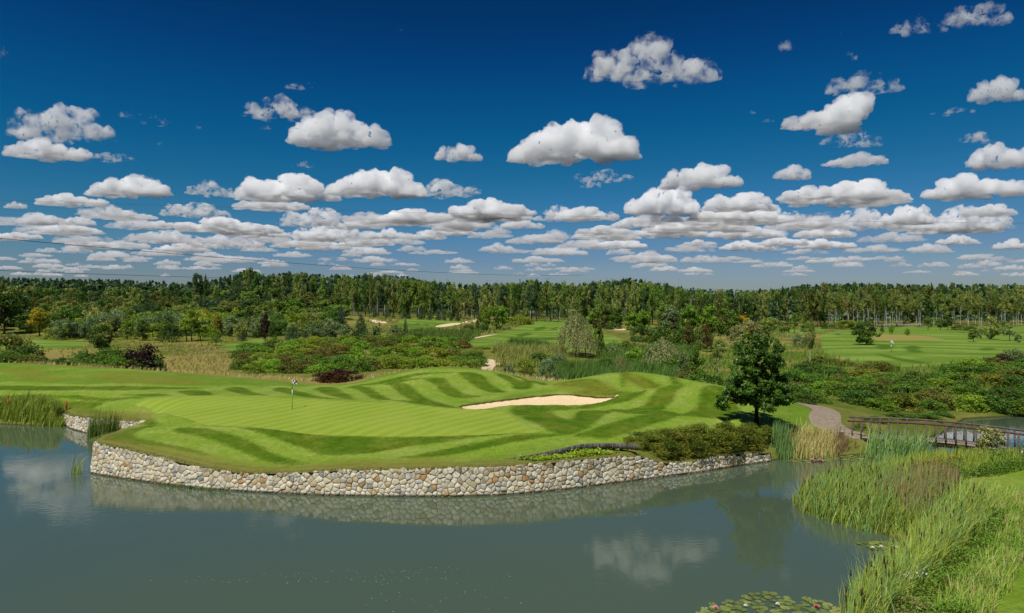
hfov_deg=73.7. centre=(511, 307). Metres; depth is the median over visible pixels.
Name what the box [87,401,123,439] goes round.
reed clump
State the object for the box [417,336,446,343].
shrub
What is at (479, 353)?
shrub
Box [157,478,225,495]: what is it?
stones
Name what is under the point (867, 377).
shrub
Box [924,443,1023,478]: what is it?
weeds
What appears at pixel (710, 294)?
broadleaf tree
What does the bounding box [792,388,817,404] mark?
shrub
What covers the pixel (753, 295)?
birch tree
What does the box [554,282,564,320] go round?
pine tree
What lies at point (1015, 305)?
birch tree
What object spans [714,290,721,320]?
birch tree
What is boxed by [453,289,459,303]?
birch tree
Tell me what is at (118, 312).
shrub
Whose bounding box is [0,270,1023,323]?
forest
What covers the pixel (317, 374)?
red shrub
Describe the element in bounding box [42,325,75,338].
shrub
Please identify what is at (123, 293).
broadleaf tree
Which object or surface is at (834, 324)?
shrub
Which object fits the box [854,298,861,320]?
birch tree
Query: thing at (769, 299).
broadleaf tree
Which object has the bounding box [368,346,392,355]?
shrub
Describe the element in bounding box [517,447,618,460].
ground cover
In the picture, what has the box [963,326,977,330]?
shrub
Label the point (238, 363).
shrub
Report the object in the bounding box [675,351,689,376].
tree
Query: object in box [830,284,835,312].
birch tree
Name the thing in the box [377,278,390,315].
pine tree
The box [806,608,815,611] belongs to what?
lily pad
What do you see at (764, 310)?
birch tree
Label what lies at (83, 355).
shrub
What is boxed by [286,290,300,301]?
birch tree
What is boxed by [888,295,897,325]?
birch tree
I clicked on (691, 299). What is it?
birch tree
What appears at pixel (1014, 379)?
shrub
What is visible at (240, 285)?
pine tree
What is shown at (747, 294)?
broadleaf tree
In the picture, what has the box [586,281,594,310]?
birch tree
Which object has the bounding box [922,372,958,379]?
shrub
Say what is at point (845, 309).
birch tree
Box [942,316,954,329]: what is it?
tree
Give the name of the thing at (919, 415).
shrub
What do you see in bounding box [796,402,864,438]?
path
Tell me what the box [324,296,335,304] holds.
broadleaf tree
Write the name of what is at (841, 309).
birch tree
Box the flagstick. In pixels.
[292,380,296,408]
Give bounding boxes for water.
[0,416,1023,612]
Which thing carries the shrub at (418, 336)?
on the ground at (646, 401)
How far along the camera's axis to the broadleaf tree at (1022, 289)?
328.71 m
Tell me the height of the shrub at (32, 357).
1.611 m
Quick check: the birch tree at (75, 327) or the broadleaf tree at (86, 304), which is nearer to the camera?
the birch tree at (75, 327)
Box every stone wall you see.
[62,412,138,432]
[90,432,770,496]
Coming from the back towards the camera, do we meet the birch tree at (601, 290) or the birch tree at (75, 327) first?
the birch tree at (601, 290)
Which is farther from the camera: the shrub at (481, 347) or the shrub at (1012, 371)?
the shrub at (481, 347)
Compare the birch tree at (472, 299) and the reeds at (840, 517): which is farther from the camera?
the birch tree at (472, 299)
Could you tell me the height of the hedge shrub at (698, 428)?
1.469 m
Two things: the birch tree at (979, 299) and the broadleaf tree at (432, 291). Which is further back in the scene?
the broadleaf tree at (432, 291)
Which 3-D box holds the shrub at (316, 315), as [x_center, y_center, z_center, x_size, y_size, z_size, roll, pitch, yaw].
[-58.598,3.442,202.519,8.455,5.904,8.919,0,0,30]
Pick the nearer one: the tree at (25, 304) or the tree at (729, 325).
the tree at (729, 325)
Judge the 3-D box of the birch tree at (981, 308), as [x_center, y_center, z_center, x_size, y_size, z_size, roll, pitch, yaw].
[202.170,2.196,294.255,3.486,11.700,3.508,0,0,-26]
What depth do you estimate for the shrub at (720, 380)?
69.49 m
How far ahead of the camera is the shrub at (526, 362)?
99.80 m
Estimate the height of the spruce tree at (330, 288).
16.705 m
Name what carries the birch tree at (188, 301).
on the ground at (646, 401)
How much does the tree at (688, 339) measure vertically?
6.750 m
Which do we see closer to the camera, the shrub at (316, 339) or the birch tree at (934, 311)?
the shrub at (316, 339)
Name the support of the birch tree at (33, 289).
on the ground at (646, 401)
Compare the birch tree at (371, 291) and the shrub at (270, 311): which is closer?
the shrub at (270, 311)
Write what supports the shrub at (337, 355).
on the ground at (646, 401)
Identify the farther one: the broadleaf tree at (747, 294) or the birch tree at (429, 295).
the broadleaf tree at (747, 294)
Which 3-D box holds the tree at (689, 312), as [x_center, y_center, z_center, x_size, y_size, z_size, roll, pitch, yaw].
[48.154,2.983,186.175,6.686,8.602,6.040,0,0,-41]
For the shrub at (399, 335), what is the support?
on the ground at (646, 401)
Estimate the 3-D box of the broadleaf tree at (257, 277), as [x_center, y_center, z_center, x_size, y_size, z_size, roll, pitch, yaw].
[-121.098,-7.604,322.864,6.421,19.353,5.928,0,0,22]
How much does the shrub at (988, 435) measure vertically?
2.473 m
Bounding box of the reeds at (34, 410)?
[0,388,67,426]
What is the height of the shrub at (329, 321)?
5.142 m
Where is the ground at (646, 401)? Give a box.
[0,299,1023,612]
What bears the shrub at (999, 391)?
on the ground at (646, 401)
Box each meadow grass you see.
[0,330,320,372]
[368,316,522,341]
[694,343,1023,404]
[695,325,817,349]
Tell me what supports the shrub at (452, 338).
on the ground at (646, 401)
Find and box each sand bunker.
[436,323,460,326]
[462,395,618,408]
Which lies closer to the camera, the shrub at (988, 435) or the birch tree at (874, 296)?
the shrub at (988, 435)
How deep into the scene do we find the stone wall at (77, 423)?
57.79 m
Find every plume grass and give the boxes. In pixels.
[800,456,875,486]
[876,456,967,518]
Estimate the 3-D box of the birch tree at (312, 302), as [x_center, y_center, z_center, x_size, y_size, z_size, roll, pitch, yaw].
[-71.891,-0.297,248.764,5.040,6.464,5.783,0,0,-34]
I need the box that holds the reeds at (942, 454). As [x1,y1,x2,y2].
[873,443,1023,475]
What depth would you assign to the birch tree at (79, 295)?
315.10 m
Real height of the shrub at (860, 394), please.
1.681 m
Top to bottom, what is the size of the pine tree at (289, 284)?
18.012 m
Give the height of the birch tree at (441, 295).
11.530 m
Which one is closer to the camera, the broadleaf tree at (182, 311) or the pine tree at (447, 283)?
the broadleaf tree at (182, 311)
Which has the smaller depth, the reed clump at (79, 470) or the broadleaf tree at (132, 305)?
the reed clump at (79, 470)
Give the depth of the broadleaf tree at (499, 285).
319.85 m
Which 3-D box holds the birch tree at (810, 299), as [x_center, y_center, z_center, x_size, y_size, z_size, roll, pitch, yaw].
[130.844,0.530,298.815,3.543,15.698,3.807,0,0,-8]
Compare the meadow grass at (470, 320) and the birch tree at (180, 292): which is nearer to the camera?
the meadow grass at (470, 320)
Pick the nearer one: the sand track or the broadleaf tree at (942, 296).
the sand track
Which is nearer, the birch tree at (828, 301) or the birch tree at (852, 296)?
the birch tree at (828, 301)
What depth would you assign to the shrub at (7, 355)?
93.01 m
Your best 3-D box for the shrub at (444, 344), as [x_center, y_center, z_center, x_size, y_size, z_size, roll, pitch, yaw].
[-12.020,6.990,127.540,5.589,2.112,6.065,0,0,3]
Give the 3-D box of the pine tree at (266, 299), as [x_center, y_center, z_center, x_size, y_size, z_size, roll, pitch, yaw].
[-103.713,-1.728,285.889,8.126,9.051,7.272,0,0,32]
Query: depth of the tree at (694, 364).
81.68 m
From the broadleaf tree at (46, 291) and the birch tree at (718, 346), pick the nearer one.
the birch tree at (718, 346)
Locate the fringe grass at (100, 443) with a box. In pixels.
[62,412,774,473]
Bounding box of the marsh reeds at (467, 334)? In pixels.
[402,326,480,340]
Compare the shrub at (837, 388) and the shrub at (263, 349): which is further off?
the shrub at (263, 349)
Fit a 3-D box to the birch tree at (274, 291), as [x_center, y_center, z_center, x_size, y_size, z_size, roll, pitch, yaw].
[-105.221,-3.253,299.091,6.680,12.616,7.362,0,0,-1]
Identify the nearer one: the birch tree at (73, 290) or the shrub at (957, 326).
the shrub at (957, 326)
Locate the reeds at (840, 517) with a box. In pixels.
[788,453,983,541]
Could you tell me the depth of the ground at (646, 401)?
60.49 m
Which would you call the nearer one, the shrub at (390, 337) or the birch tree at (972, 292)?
the shrub at (390, 337)
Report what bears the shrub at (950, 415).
on the ground at (646, 401)
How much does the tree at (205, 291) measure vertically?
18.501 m
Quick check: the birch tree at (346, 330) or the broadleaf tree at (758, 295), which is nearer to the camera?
the birch tree at (346, 330)
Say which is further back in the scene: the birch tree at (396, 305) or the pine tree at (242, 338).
the birch tree at (396, 305)
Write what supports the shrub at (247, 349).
on the ground at (646, 401)
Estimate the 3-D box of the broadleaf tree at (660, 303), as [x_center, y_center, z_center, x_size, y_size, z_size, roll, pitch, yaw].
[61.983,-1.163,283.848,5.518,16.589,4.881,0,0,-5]
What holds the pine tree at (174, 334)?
on the ground at (646, 401)
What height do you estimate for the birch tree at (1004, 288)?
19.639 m
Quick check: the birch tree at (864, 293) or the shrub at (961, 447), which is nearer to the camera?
the shrub at (961, 447)
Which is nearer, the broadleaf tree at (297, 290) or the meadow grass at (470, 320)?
the meadow grass at (470, 320)
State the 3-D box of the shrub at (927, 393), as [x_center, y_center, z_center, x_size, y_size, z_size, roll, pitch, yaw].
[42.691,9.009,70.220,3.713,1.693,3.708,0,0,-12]
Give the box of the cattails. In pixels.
[802,455,980,612]
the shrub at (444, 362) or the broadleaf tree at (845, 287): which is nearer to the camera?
the shrub at (444, 362)
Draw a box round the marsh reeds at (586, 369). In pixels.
[549,355,681,379]
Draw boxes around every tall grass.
[932,475,1023,612]
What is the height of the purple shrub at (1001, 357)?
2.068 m
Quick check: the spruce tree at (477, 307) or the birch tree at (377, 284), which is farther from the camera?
the spruce tree at (477, 307)
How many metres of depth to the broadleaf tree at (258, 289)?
318.80 m
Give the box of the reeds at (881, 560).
[796,452,1002,612]
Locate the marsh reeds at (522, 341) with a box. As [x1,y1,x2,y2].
[504,335,553,347]
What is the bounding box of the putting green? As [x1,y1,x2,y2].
[135,396,540,436]
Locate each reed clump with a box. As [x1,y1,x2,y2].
[70,449,90,474]
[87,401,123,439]
[768,414,798,460]
[787,418,841,458]
[826,423,860,455]
[860,421,945,459]
[887,446,926,460]
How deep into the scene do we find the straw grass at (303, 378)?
81.87 m
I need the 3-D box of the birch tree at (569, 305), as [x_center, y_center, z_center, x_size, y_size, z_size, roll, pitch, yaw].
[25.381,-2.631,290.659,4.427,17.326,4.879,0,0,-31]
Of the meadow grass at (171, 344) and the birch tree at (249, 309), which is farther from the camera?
the birch tree at (249, 309)
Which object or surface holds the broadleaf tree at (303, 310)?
on the ground at (646, 401)
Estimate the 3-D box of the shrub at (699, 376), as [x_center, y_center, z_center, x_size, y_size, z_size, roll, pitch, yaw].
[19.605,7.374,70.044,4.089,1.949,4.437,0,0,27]
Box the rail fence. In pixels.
[874,324,921,326]
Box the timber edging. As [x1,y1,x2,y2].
[508,443,637,458]
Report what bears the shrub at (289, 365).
on the ground at (646, 401)
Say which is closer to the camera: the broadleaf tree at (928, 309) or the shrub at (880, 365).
the shrub at (880, 365)
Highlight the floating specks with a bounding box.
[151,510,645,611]
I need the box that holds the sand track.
[481,359,501,370]
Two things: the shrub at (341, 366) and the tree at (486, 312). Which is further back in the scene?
the tree at (486, 312)
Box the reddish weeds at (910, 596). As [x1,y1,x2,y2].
[864,593,931,612]
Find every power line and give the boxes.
[0,238,568,275]
[0,270,420,280]
[14,200,959,222]
[676,288,960,293]
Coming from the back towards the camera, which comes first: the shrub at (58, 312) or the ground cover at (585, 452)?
the shrub at (58, 312)
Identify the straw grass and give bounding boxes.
[8,360,570,381]
[164,343,233,370]
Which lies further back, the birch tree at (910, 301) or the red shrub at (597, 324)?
the birch tree at (910, 301)
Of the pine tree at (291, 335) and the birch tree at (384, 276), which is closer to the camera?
the pine tree at (291, 335)
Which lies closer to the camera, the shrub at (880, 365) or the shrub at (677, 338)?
the shrub at (880, 365)
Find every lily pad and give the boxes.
[710,608,719,612]
[734,601,743,604]
[759,606,767,610]
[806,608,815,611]
[829,609,839,612]
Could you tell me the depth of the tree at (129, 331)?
175.69 m
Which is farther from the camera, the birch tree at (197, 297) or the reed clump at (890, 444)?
the birch tree at (197, 297)
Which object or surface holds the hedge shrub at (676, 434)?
on the ground at (646, 401)
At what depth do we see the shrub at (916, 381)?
77.71 m
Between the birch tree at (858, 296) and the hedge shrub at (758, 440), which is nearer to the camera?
the hedge shrub at (758, 440)
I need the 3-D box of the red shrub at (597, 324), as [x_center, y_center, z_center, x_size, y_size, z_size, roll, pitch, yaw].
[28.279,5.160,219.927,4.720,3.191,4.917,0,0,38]
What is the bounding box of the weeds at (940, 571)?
[871,502,1023,612]
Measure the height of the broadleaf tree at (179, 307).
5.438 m
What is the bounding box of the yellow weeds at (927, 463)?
[896,454,961,467]
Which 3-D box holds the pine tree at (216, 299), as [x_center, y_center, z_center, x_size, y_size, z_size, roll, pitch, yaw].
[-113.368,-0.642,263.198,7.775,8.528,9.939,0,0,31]
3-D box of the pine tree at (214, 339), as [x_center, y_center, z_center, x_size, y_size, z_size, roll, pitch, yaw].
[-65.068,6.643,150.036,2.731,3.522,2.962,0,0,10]
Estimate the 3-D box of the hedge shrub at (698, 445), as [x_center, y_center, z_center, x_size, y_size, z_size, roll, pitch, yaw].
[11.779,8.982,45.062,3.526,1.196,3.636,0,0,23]
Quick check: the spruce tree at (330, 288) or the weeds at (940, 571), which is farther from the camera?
the spruce tree at (330, 288)
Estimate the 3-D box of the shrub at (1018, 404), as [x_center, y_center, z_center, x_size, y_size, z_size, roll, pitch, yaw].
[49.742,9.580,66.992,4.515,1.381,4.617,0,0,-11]
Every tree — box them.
[0,282,7,291]
[0,285,23,307]
[0,293,18,333]
[10,292,33,325]
[14,312,30,328]
[22,293,33,298]
[23,285,35,296]
[26,307,51,336]
[27,288,39,303]
[28,297,39,308]
[32,292,44,304]
[33,285,44,298]
[36,303,52,311]
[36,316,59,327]
[38,288,50,301]
[38,296,52,305]
[45,300,59,309]
[46,315,65,323]
[48,286,59,300]
[49,292,61,305]
[50,300,72,311]
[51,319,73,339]
[55,288,67,299]
[58,304,78,312]
[61,293,68,304]
[64,299,79,309]
[66,291,76,303]
[67,288,77,296]
[67,322,81,337]
[75,291,89,305]
[79,322,93,339]
[80,285,88,301]
[80,301,99,313]
[83,294,93,306]
[88,324,113,351]
[90,292,101,307]
[95,299,107,309]
[100,294,111,306]
[102,288,115,301]
[103,303,116,309]
[107,315,121,335]
[109,296,117,308]
[109,306,127,313]
[110,287,128,305]
[111,299,127,309]
[112,288,119,297]
[118,321,134,338]
[119,285,133,297]
[121,301,137,314]
[126,286,140,301]
[129,306,139,314]
[130,287,143,302]
[131,294,146,309]
[133,305,143,312]
[134,319,152,340]
[141,302,158,312]
[142,294,153,305]
[146,303,165,311]
[148,292,159,310]
[154,287,164,300]
[155,313,183,341]
[159,296,171,310]
[160,287,171,302]
[168,296,179,307]
[169,290,180,303]
[169,305,191,311]
[174,297,187,304]
[176,309,188,314]
[177,290,185,304]
[179,318,198,340]
[180,303,200,310]
[182,298,196,304]
[183,290,194,303]
[185,308,196,340]
[191,294,202,307]
[192,273,203,295]
[194,319,207,340]
[201,298,218,311]
[203,275,208,297]
[206,295,227,312]
[207,330,223,343]
[209,306,226,313]
[211,284,217,296]
[212,290,224,302]
[213,316,222,331]
[218,301,237,312]
[220,290,230,301]
[222,315,239,335]
[223,287,238,302]
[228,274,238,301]
[229,302,246,311]
[231,299,243,310]
[234,312,251,318]
[235,287,246,300]
[236,279,246,290]
[237,317,253,334]
[237,332,246,340]
[238,300,257,307]
[240,290,250,303]
[241,305,263,318]
[243,268,251,291]
[244,291,261,305]
[247,267,256,286]
[248,320,260,336]
[250,273,263,298]
[251,300,266,311]
[252,284,264,303]
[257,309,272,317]
[259,294,270,304]
[260,314,270,340]
[261,301,278,313]
[264,288,277,304]
[265,276,271,310]
[267,279,275,300]
[268,323,277,337]
[269,300,287,314]
[271,274,287,298]
[271,287,284,299]
[271,312,285,319]
[279,298,295,309]
[281,286,292,296]
[282,298,305,315]
[282,324,302,341]
[284,277,292,292]
[285,271,292,283]
[285,307,299,321]
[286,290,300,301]
[291,273,302,297]
[292,288,300,299]
[293,298,312,308]
[297,272,306,297]
[297,309,311,320]
[301,292,321,306]
[302,330,309,338]
[304,322,322,336]
[309,276,317,301]
[309,299,317,307]
[310,306,328,319]
[311,300,333,311]
[317,275,327,299]
[319,323,339,337]
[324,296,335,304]
[326,280,333,298]
[331,304,351,317]
[333,272,344,303]
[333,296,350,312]
[337,306,347,326]
[339,324,355,339]
[341,273,350,305]
[345,275,360,314]
[349,287,355,298]
[352,274,364,314]
[354,313,369,335]
[361,273,367,313]
[362,282,370,314]
[366,271,375,314]
[366,283,373,315]
[371,276,384,315]
[371,326,382,335]
[373,280,380,303]
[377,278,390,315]
[381,274,387,313]
[383,276,396,315]
[388,324,402,334]
[391,281,401,315]
[396,279,408,315]
[397,277,404,302]
[402,319,408,334]
[407,279,415,313]
[408,279,425,316]
[418,309,424,318]
[419,280,430,316]
[425,280,437,316]
[426,310,431,319]
[427,287,432,298]
[429,281,437,315]
[434,283,444,315]
[434,310,441,319]
[439,291,445,306]
[441,280,450,299]
[442,284,455,317]
[448,290,454,311]
[449,282,460,317]
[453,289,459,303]
[455,287,465,317]
[455,311,460,320]
[460,290,467,302]
[462,289,473,318]
[467,286,473,316]
[468,284,480,317]
[468,293,475,304]
[475,286,483,315]
[476,316,481,329]
[478,286,488,313]
[480,306,496,325]
[484,289,493,316]
[485,283,493,302]
[491,287,501,314]
[492,282,499,300]
[493,305,509,328]
[497,283,508,317]
[497,284,508,308]
[504,284,511,317]
[505,282,516,316]
[510,282,519,316]
[511,283,523,314]
[518,281,525,314]
[520,280,529,317]
[523,281,537,318]
[528,279,534,318]
[533,276,540,320]
[536,278,550,317]
[546,283,556,320]
[548,291,555,304]
[553,284,564,310]
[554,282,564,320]
[556,291,562,321]
[556,310,596,355]
[559,281,567,317]
[564,309,578,330]
[566,281,576,315]
[571,326,599,357]
[573,286,584,316]
[574,286,586,316]
[581,284,590,321]
[585,308,602,325]
[586,280,597,320]
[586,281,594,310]
[593,284,604,319]
[594,320,604,355]
[595,279,603,319]
[597,289,605,303]
[598,305,612,324]
[604,281,613,315]
[604,288,608,302]
[608,307,623,325]
[609,280,619,303]
[611,282,620,316]
[613,355,627,370]
[617,278,625,306]
[620,280,631,310]
[620,283,630,320]
[622,311,641,329]
[627,280,639,320]
[635,282,646,316]
[637,310,651,327]
[640,286,651,323]
[642,337,681,365]
[647,283,658,324]
[653,284,662,309]
[654,286,667,319]
[657,311,668,328]
[660,305,682,331]
[661,283,668,311]
[663,288,672,310]
[668,286,680,320]
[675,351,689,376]
[677,288,684,301]
[678,292,689,321]
[679,303,701,332]
[681,321,694,349]
[684,292,697,320]
[684,342,704,373]
[689,287,698,312]
[695,288,703,303]
[695,296,701,320]
[698,304,718,333]
[699,295,710,319]
[700,322,712,349]
[705,291,715,314]
[708,339,727,374]
[709,295,716,315]
[712,307,740,335]
[713,295,726,321]
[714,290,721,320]
[714,332,798,424]
[720,295,732,323]
[726,325,744,343]
[727,295,739,319]
[732,312,754,339]
[733,296,743,323]
[740,296,752,321]
[740,320,766,345]
[742,291,751,303]
[749,294,761,321]
[751,290,755,315]
[754,292,764,322]
[754,295,769,323]
[759,317,778,330]
[759,326,770,336]
[762,291,771,300]
[766,296,774,324]
[767,289,774,302]
[773,291,780,312]
[776,296,784,324]
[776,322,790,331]
[779,286,789,299]
[780,293,794,325]
[783,288,795,323]
[790,313,798,332]
[792,295,798,314]
[797,284,806,311]
[797,286,808,322]
[805,321,815,350]
[806,286,818,322]
[808,292,815,313]
[812,292,823,326]
[815,295,826,326]
[818,292,826,314]
[820,282,829,322]
[824,305,830,327]
[825,294,833,311]
[828,302,836,317]
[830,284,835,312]
[830,291,842,319]
[833,295,839,326]
[835,294,842,313]
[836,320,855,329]
[837,284,845,314]
[840,291,844,313]
[841,284,852,309]
[842,291,854,324]
[844,294,851,311]
[849,293,857,320]
[850,321,881,344]
[852,281,858,293]
[853,290,861,313]
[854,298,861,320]
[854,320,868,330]
[859,300,866,316]
[861,289,867,313]
[863,284,871,320]
[864,295,873,317]
[864,296,870,314]
[871,293,878,326]
[871,303,880,326]
[872,282,883,322]
[873,294,881,306]
[880,284,890,296]
[880,293,889,313]
[881,291,887,313]
[882,295,890,326]
[887,289,895,313]
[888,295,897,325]
[888,324,894,333]
[892,289,902,317]
[894,301,902,315]
[896,284,902,322]
[899,295,905,326]
[900,286,912,323]
[900,297,909,325]
[905,294,913,317]
[910,291,920,325]
[914,300,923,326]
[915,294,924,326]
[916,291,926,323]
[922,285,930,322]
[922,298,934,325]
[923,317,932,326]
[926,283,934,297]
[931,293,938,325]
[932,294,940,326]
[934,317,944,329]
[935,288,941,313]
[936,299,944,317]
[937,292,946,318]
[941,283,947,295]
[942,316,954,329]
[943,296,952,319]
[948,281,957,297]
[949,297,959,308]
[950,288,958,325]
[956,290,964,318]
[956,295,964,324]
[963,291,973,313]
[963,300,972,325]
[968,329,979,341]
[970,284,976,296]
[970,293,978,325]
[975,292,985,325]
[976,295,983,315]
[977,283,985,295]
[977,300,986,325]
[979,316,1002,338]
[985,291,991,325]
[986,284,995,323]
[986,302,994,315]
[991,294,998,314]
[992,303,1003,323]
[993,295,1000,313]
[993,320,1008,333]
[997,294,1002,318]
[997,304,1006,321]
[1000,293,1009,324]
[1000,325,1015,340]
[1001,286,1006,320]
[1006,288,1016,313]
[1009,296,1015,325]
[1011,300,1019,326]
[1013,299,1023,326]
[1014,285,1022,321]
[1014,294,1023,325]
[1014,334,1023,341]
[1018,286,1023,304]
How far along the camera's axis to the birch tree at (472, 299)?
279.71 m
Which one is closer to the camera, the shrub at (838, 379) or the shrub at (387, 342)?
the shrub at (838, 379)
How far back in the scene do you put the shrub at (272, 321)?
184.38 m
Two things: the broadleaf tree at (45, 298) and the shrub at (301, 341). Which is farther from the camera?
the broadleaf tree at (45, 298)
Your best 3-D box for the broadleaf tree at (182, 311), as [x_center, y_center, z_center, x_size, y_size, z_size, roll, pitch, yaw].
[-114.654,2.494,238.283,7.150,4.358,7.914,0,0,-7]
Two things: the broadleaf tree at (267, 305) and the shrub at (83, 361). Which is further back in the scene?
the broadleaf tree at (267, 305)
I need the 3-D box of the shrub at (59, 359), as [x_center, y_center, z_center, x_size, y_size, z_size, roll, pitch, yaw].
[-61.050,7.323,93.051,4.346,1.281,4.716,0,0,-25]
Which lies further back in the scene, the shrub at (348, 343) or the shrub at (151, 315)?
the shrub at (151, 315)
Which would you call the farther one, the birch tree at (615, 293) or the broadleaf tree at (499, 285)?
the broadleaf tree at (499, 285)
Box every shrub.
[0,332,35,353]
[0,344,48,363]
[0,349,29,362]
[14,354,46,363]
[25,315,49,332]
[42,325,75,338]
[45,319,75,334]
[46,357,77,364]
[48,307,71,324]
[61,304,83,321]
[63,357,96,366]
[64,348,97,365]
[67,319,90,332]
[77,324,102,337]
[81,304,107,322]
[85,314,102,332]
[88,345,123,367]
[95,319,122,337]
[97,357,124,367]
[98,307,128,317]
[98,312,124,324]
[109,353,135,368]
[110,324,134,336]
[118,343,165,370]
[119,307,137,317]
[121,313,145,331]
[125,356,154,369]
[131,316,161,336]
[137,311,153,316]
[141,312,160,322]
[147,322,177,336]
[147,355,167,370]
[150,306,177,323]
[150,309,180,329]
[166,322,193,335]
[180,313,198,319]
[182,320,197,335]
[184,308,210,318]
[195,323,221,337]
[197,313,214,325]
[207,312,222,318]
[212,314,226,331]
[220,315,240,335]
[222,306,240,324]
[227,346,255,358]
[229,357,253,369]
[230,352,257,361]
[233,319,260,337]
[234,342,264,351]
[241,361,265,373]
[248,352,277,362]
[250,344,279,351]
[252,346,275,355]
[253,358,279,368]
[255,316,280,336]
[259,307,277,317]
[262,338,282,346]
[263,359,287,372]
[265,353,287,359]
[268,313,284,329]
[269,318,288,335]
[272,344,296,355]
[275,355,294,364]
[276,359,309,373]
[279,338,301,350]
[284,310,307,327]
[285,339,306,345]
[286,320,304,336]
[290,354,308,361]
[291,348,313,355]
[291,355,318,369]
[294,344,318,350]
[300,336,323,346]
[301,319,322,335]
[302,363,329,373]
[303,310,324,323]
[304,348,330,356]
[304,354,329,363]
[311,371,335,381]
[315,359,339,367]
[315,368,365,382]
[317,342,340,350]
[319,307,341,328]
[320,317,342,334]
[321,336,334,341]
[321,339,340,344]
[325,361,352,372]
[326,344,356,355]
[327,354,348,361]
[329,341,361,350]
[329,355,355,367]
[335,334,358,342]
[339,337,359,344]
[345,346,366,355]
[349,352,369,361]
[351,357,376,371]
[353,334,375,341]
[353,358,382,369]
[355,341,373,349]
[359,336,381,344]
[365,356,385,362]
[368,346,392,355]
[369,339,397,349]
[374,354,403,368]
[377,334,402,343]
[378,354,404,361]
[383,345,408,357]
[391,331,406,340]
[392,342,416,351]
[393,357,422,368]
[397,335,418,343]
[402,332,425,341]
[404,345,427,356]
[413,355,439,367]
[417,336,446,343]
[417,340,437,349]
[419,347,451,358]
[425,359,457,367]
[433,340,461,349]
[436,346,462,356]
[438,336,461,342]
[443,354,462,365]
[449,339,473,348]
[451,358,481,368]
[459,349,486,358]
[459,356,488,366]
[463,324,476,330]
[471,346,491,349]
[479,323,490,332]
[502,363,516,374]
[509,313,531,324]
[515,358,535,372]
[518,366,532,376]
[528,351,550,365]
[534,355,558,380]
[548,353,566,362]
[559,360,574,372]
[592,320,606,328]
[597,355,612,365]
[603,321,622,329]
[605,345,621,353]
[618,340,637,349]
[623,436,648,448]
[624,346,646,361]
[629,325,652,342]
[629,429,672,446]
[635,362,656,373]
[646,436,685,455]
[647,323,673,344]
[655,425,705,448]
[666,354,690,369]
[670,325,694,345]
[672,436,716,456]
[675,370,694,379]
[683,370,720,384]
[686,423,733,447]
[689,327,714,348]
[702,432,744,452]
[707,376,729,385]
[713,421,759,445]
[734,431,764,450]
[739,422,774,442]
[758,378,775,388]
[776,384,799,397]
[779,368,807,383]
[787,383,817,398]
[788,381,812,393]
[790,360,819,369]
[791,333,807,346]
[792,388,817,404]
[793,376,823,388]
[794,367,823,375]
[800,320,815,331]
[803,372,826,382]
[806,355,839,364]
[806,363,834,373]
[810,380,843,389]
[810,390,833,404]
[821,323,827,328]
[821,366,847,376]
[821,380,867,398]
[823,376,843,383]
[827,321,844,328]
[828,360,857,366]
[835,387,875,406]
[841,377,870,389]
[843,368,879,377]
[845,374,882,388]
[854,373,886,383]
[854,384,893,400]
[855,360,900,372]
[855,422,867,428]
[862,396,900,412]
[864,415,886,423]
[866,379,900,391]
[870,375,902,386]
[874,373,896,381]
[877,392,919,406]
[882,412,918,421]
[883,380,928,395]
[888,394,924,412]
[891,377,933,390]
[897,370,938,382]
[908,387,946,403]
[910,413,944,420]
[912,384,942,391]
[912,398,948,412]
[919,393,955,409]
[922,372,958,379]
[923,412,955,417]
[925,377,954,389]
[928,386,960,399]
[932,363,973,374]
[938,393,990,412]
[942,372,983,382]
[948,378,983,389]
[949,381,986,396]
[950,324,969,330]
[952,357,986,366]
[952,444,967,453]
[961,363,997,374]
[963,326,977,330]
[969,372,1007,387]
[972,425,1006,453]
[974,361,1015,374]
[974,393,1017,413]
[980,372,1020,381]
[980,386,1023,400]
[982,357,1009,367]
[983,353,1016,365]
[991,374,1023,388]
[991,398,1023,414]
[995,368,1023,375]
[998,348,1023,360]
[1002,362,1023,370]
[1007,385,1023,399]
[1008,359,1023,363]
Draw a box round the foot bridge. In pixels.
[847,416,1023,452]
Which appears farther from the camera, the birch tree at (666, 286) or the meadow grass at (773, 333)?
the birch tree at (666, 286)
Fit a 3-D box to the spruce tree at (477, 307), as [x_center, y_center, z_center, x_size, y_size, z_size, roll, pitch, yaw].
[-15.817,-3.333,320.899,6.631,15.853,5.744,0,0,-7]
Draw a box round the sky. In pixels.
[0,0,1023,305]
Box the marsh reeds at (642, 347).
[598,339,699,362]
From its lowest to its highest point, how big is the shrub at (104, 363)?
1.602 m
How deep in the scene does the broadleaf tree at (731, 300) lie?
295.70 m
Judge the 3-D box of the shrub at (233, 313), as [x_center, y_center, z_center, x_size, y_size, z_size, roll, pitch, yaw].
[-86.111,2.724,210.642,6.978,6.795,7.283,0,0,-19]
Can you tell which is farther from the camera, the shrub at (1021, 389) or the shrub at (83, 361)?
the shrub at (83, 361)
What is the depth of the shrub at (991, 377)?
79.73 m
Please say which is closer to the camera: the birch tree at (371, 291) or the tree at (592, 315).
the tree at (592, 315)
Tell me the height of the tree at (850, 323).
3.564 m
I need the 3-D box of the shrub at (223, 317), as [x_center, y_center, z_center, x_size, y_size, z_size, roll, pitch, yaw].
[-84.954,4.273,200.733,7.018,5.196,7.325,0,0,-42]
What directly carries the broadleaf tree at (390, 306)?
on the ground at (646, 401)
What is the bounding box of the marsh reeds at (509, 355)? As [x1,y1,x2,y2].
[492,340,568,367]

